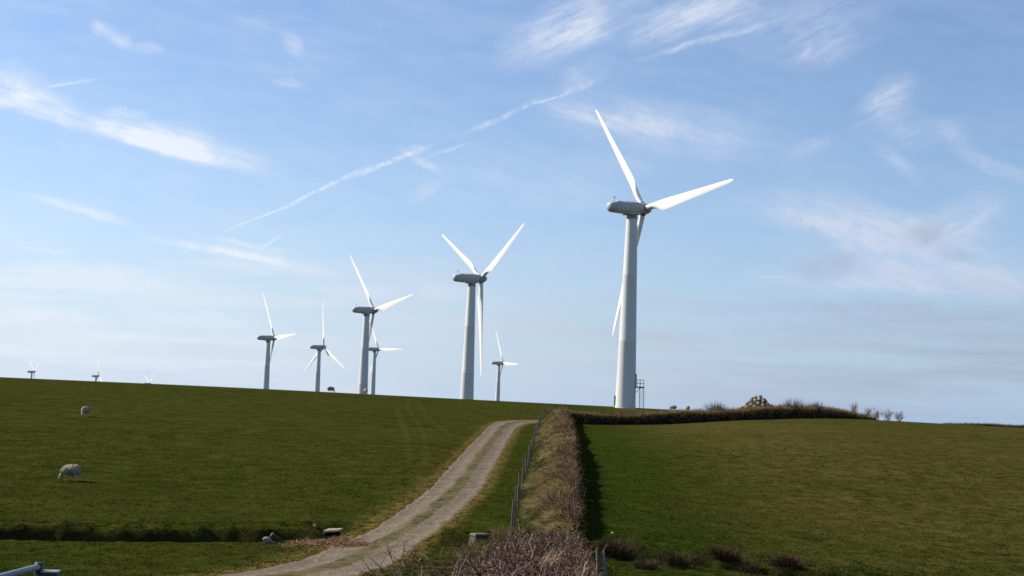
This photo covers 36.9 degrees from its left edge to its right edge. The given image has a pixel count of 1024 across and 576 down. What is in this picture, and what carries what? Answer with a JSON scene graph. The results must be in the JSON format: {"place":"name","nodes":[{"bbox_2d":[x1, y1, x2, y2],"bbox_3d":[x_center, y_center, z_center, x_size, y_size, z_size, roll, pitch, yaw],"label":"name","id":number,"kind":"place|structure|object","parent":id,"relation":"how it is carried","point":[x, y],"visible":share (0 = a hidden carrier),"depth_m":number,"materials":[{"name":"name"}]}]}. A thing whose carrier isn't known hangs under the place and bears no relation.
{"place":"outdoors","nodes":[
{"label":"outdoors","id":0,"kind":"place"},
{"bbox_2d":[221,420,538,575],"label":"farm track","id":1,"kind":"structure","parent":0,"point":[453,491],"depth_m":66.85,"materials":[{"name":"beige gravel"}]},
{"bbox_2d":[0,377,1023,575],"bbox_3d":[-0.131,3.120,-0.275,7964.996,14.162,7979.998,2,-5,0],"label":"ground","id":2,"kind":"structure","parent":0,"point":[31,405],"depth_m":90.60,"materials":[{"name":"green plant"}]},
{"bbox_2d":[27,363,38,378],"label":"wind turbine","id":3,"kind":"object","parent":2,"relation":"on","point":[33,371],"visible":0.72,"depth_m":1533.80,"materials":[{"name":"paint"}]},
{"bbox_2d":[40,569,60,575],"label":"gate post","id":4,"kind":"object","parent":2,"relation":"on","point":[45,572],"visible":1,"depth_m":11.78,"materials":[{"name":"metal"}]},
{"bbox_2d":[0,562,42,575],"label":"field gate","id":5,"kind":"structure","parent":4,"relation":"attached to","point":[36,567],"depth_m":11.56,"materials":[{"name":"metal"}]},
{"bbox_2d":[58,464,81,480],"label":"sheep","id":6,"kind":"object","parent":2,"relation":"on","point":[72,470],"visible":1,"depth_m":83.43},
{"bbox_2d":[81,406,89,416],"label":"sheep","id":7,"kind":"object","parent":2,"relation":"on","point":[85,409],"visible":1,"depth_m":134.57},
{"bbox_2d":[92,371,101,381],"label":"wind turbine","id":8,"kind":"object","parent":2,"relation":"on","point":[96,377],"visible":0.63,"depth_m":1574.35,"materials":[{"name":"paint"}]},
{"bbox_2d":[262,537,271,543],"bbox_3d":[-9.498,9.827,59.726,0.355,0.308,0.295,2,-5,10],"label":"boulder","id":9,"kind":"object","parent":2,"relation":"on","point":[267,540],"visible":0.97,"depth_m":59.62,"materials":[{"name":"grey stone"}]},
{"bbox_2d":[257,294,295,388],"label":"wind turbine","id":10,"kind":"object","parent":2,"relation":"on","point":[268,349],"visible":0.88,"depth_m":600.46,"materials":[{"name":"paint"}]},
{"bbox_2d":[270,532,284,542],"bbox_3d":[-9.064,9.944,59.902,0.822,0.820,0.315,6,-6,-39],"label":"boulder","id":11,"kind":"object","parent":2,"relation":"on","point":[275,537],"visible":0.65,"depth_m":59.75,"materials":[{"name":"grey stone"}]},
{"bbox_2d":[304,300,344,391],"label":"wind turbine","id":12,"kind":"object","parent":2,"relation":"on","point":[319,348],"visible":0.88,"depth_m":704.78,"materials":[{"name":"paint"}]},
{"bbox_2d":[327,386,334,391],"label":"sheep","id":13,"kind":"object","parent":2,"relation":"on","point":[329,388],"visible":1,"depth_m":235.26},
{"bbox_2d":[270,533,392,546],"bbox_3d":[-6.400,10.068,58.922,5.508,1.147,3.964,0,-6,27],"label":"strewn straw","id":14,"kind":"object","parent":2,"relation":"on","point":[341,541],"visible":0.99,"depth_m":58.53,"materials":[{"name":"brown plant"}]},
{"bbox_2d":[320,528,342,538],"bbox_3d":[-7.350,9.965,61.831,1.068,0.612,0.656,2,-5,0],"label":"stone culvert","id":15,"kind":"object","parent":2,"relation":"on","point":[335,531],"visible":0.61,"depth_m":61.71,"materials":[{"name":"grey stone"}]},
{"bbox_2d":[350,256,412,393],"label":"wind turbine","id":16,"kind":"object","parent":2,"relation":"on","point":[372,310],"visible":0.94,"depth_m":441.67,"materials":[{"name":"paint"}]},
{"bbox_2d":[368,319,402,394],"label":"wind turbine","id":17,"kind":"object","parent":2,"relation":"on","point":[373,369],"visible":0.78,"depth_m":796.76,"materials":[{"name":"paint"}]},
{"bbox_2d":[0,519,933,575],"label":"ditch grass","id":18,"kind":"structure","parent":2,"relation":"on","point":[43,521],"depth_m":61.66,"materials":[{"name":"plant"}]},
{"bbox_2d":[351,522,607,575],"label":"cut hedge","id":19,"kind":"object","parent":2,"relation":"on","point":[529,555],"visible":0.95,"depth_m":42.12,"materials":[{"name":"brown plant"}]},
{"bbox_2d":[468,533,490,545],"bbox_3d":[-1.193,9.494,56.883,0.706,0.800,0.640,5,-6,-25],"label":"stone block","id":20,"kind":"object","parent":2,"relation":"on","point":[479,536],"depth_m":56.71,"materials":[{"name":"grey stone"}]},
{"bbox_2d":[442,224,523,399],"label":"wind turbine","id":21,"kind":"object","parent":2,"relation":"on","point":[467,377],"visible":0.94,"depth_m":339.64,"materials":[{"name":"paint"}]},
{"bbox_2d":[491,333,516,400],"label":"wind turbine","id":22,"kind":"object","parent":2,"relation":"on","point":[499,370],"visible":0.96,"depth_m":893.98,"materials":[{"name":"paint"}]},
{"bbox_2d":[510,412,541,539],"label":"wire fence","id":23,"kind":"object","parent":2,"relation":"on","point":[515,504],"visible":0.85,"depth_m":77.52,"materials":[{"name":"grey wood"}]},
{"bbox_2d":[515,404,593,545],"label":"hedge bank","id":24,"kind":"structure","parent":2,"relation":"on","point":[552,476],"depth_m":74.65,"materials":[{"name":"brown plant"}]},
{"bbox_2d":[571,418,577,523],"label":"wire fence","id":25,"kind":"object","parent":2,"relation":"on","point":[574,499],"visible":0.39,"depth_m":69.48,"materials":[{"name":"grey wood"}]},
{"bbox_2d":[596,544,607,574],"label":"wooden stake","id":26,"kind":"object","parent":2,"relation":"on","point":[598,557],"visible":0.98,"depth_m":35.57,"materials":[{"name":"grey wood"}]},
{"bbox_2d":[603,551,607,575],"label":"metal strip","id":27,"kind":"object","parent":2,"relation":"on","point":[604,566],"visible":1,"depth_m":34.58,"materials":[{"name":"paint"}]},
{"bbox_2d":[589,537,657,560],"bbox_3d":[3.650,8.980,53.226,2.873,0.977,2.106,2,-5,0],"label":"rush clump","id":28,"kind":"object","parent":2,"relation":"on","point":[612,549],"visible":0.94,"depth_m":52.97,"materials":[{"name":"plant"}]},
{"bbox_2d":[623,558,676,570],"bbox_3d":[4.421,9.102,50.684,1.821,0.465,1.097,4,-5,-19],"label":"rush clump","id":29,"kind":"object","parent":2,"relation":"on","point":[646,565],"visible":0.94,"depth_m":50.56,"materials":[{"name":"brown plant"}]},
{"bbox_2d":[595,110,732,408],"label":"wind turbine","id":30,"kind":"object","parent":2,"relation":"on","point":[626,387],"visible":0.97,"depth_m":241.08,"materials":[{"name":"paint"}]},
{"bbox_2d":[658,549,697,568],"bbox_3d":[5.722,9.199,52.119,1.766,0.698,1.364,2,-5,0],"label":"rush clump","id":31,"kind":"object","parent":2,"relation":"on","point":[673,560],"visible":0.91,"depth_m":52.03,"materials":[{"name":"brown plant"}]},
{"bbox_2d":[700,400,733,410],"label":"leafless shrub","id":32,"kind":"object","parent":2,"relation":"on","point":[715,407],"visible":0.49,"depth_m":179.47,"materials":[{"name":"plant"}]},
{"bbox_2d":[568,403,877,424],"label":"hedgerow","id":33,"kind":"object","parent":2,"relation":"on","point":[698,415],"visible":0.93,"depth_m":176.78,"materials":[{"name":"brown plant"}]},
{"bbox_2d":[704,541,750,562],"bbox_3d":[7.750,9.536,55.177,2.042,1.004,1.583,2,-5,0],"label":"rush clump","id":34,"kind":"object","parent":2,"relation":"on","point":[724,555],"visible":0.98,"depth_m":54.96,"materials":[{"name":"brown plant"}]},
{"bbox_2d":[733,559,767,574],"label":"rush clump","id":35,"kind":"object","parent":2,"relation":"on","point":[745,570],"visible":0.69,"depth_m":54.45,"materials":[{"name":"plant"}]},
{"bbox_2d":[738,395,770,408],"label":"stone heap","id":36,"kind":"object","parent":2,"relation":"on","point":[754,400],"visible":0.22,"depth_m":189.09,"materials":[{"name":"grey stone"}]},
{"bbox_2d":[761,552,813,569],"bbox_3d":[9.751,9.724,54.723,2.074,0.783,1.580,2,-5,0],"label":"rush clump","id":37,"kind":"object","parent":2,"relation":"on","point":[786,562],"visible":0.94,"depth_m":54.48,"materials":[{"name":"brown plant"}]},
{"bbox_2d":[780,398,810,417],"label":"leafless shrub","id":38,"kind":"object","parent":2,"relation":"on","point":[798,406],"visible":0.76,"depth_m":189.16,"materials":[{"name":"brown plant"}]},
{"bbox_2d":[803,401,827,415],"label":"leafless shrub","id":39,"kind":"object","parent":2,"relation":"on","point":[817,406],"visible":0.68,"depth_m":195.26,"materials":[{"name":"brown plant"}]},
{"bbox_2d":[849,401,856,412],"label":"leafless shrub","id":40,"kind":"object","parent":2,"relation":"on","point":[853,407],"visible":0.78,"depth_m":211.44,"materials":[{"name":"plant"}]},
{"bbox_2d":[862,408,871,415],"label":"leafless shrub","id":41,"kind":"object","parent":2,"relation":"on","point":[866,410],"visible":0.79,"depth_m":215.33,"materials":[{"name":"plant"}]},
{"bbox_2d":[872,407,883,419],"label":"leafless shrub","id":42,"kind":"object","parent":2,"relation":"on","point":[877,414],"visible":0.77,"depth_m":218.31,"materials":[{"name":"plant"}]},
{"bbox_2d":[880,408,892,420],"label":"leafless shrub","id":43,"kind":"object","parent":2,"relation":"on","point":[885,414],"visible":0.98,"depth_m":221.24,"materials":[{"name":"plant"}]},
{"bbox_2d":[892,411,903,420],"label":"leafless shrub","id":44,"kind":"object","parent":2,"relation":"on","point":[899,417],"visible":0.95,"depth_m":225.40,"materials":[{"name":"plant"}]},
{"bbox_2d":[945,422,1023,427],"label":"hedgerow","id":45,"kind":"object","parent":2,"relation":"on","point":[994,424],"visible":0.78,"depth_m":334.96,"materials":[{"name":"green plant"}]},
{"bbox_2d":[0,0,1023,424],"label":"sky","id":46,"kind":"structure","parent":0,"point":[168,167],"materials":[{"name":"blue"}]},
{"bbox_2d":[580,538,952,575],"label":"rough grass","id":47,"kind":"structure","parent":0,"point":[695,568],"depth_m":52.55,"materials":[{"name":"green plant"}]}
]}

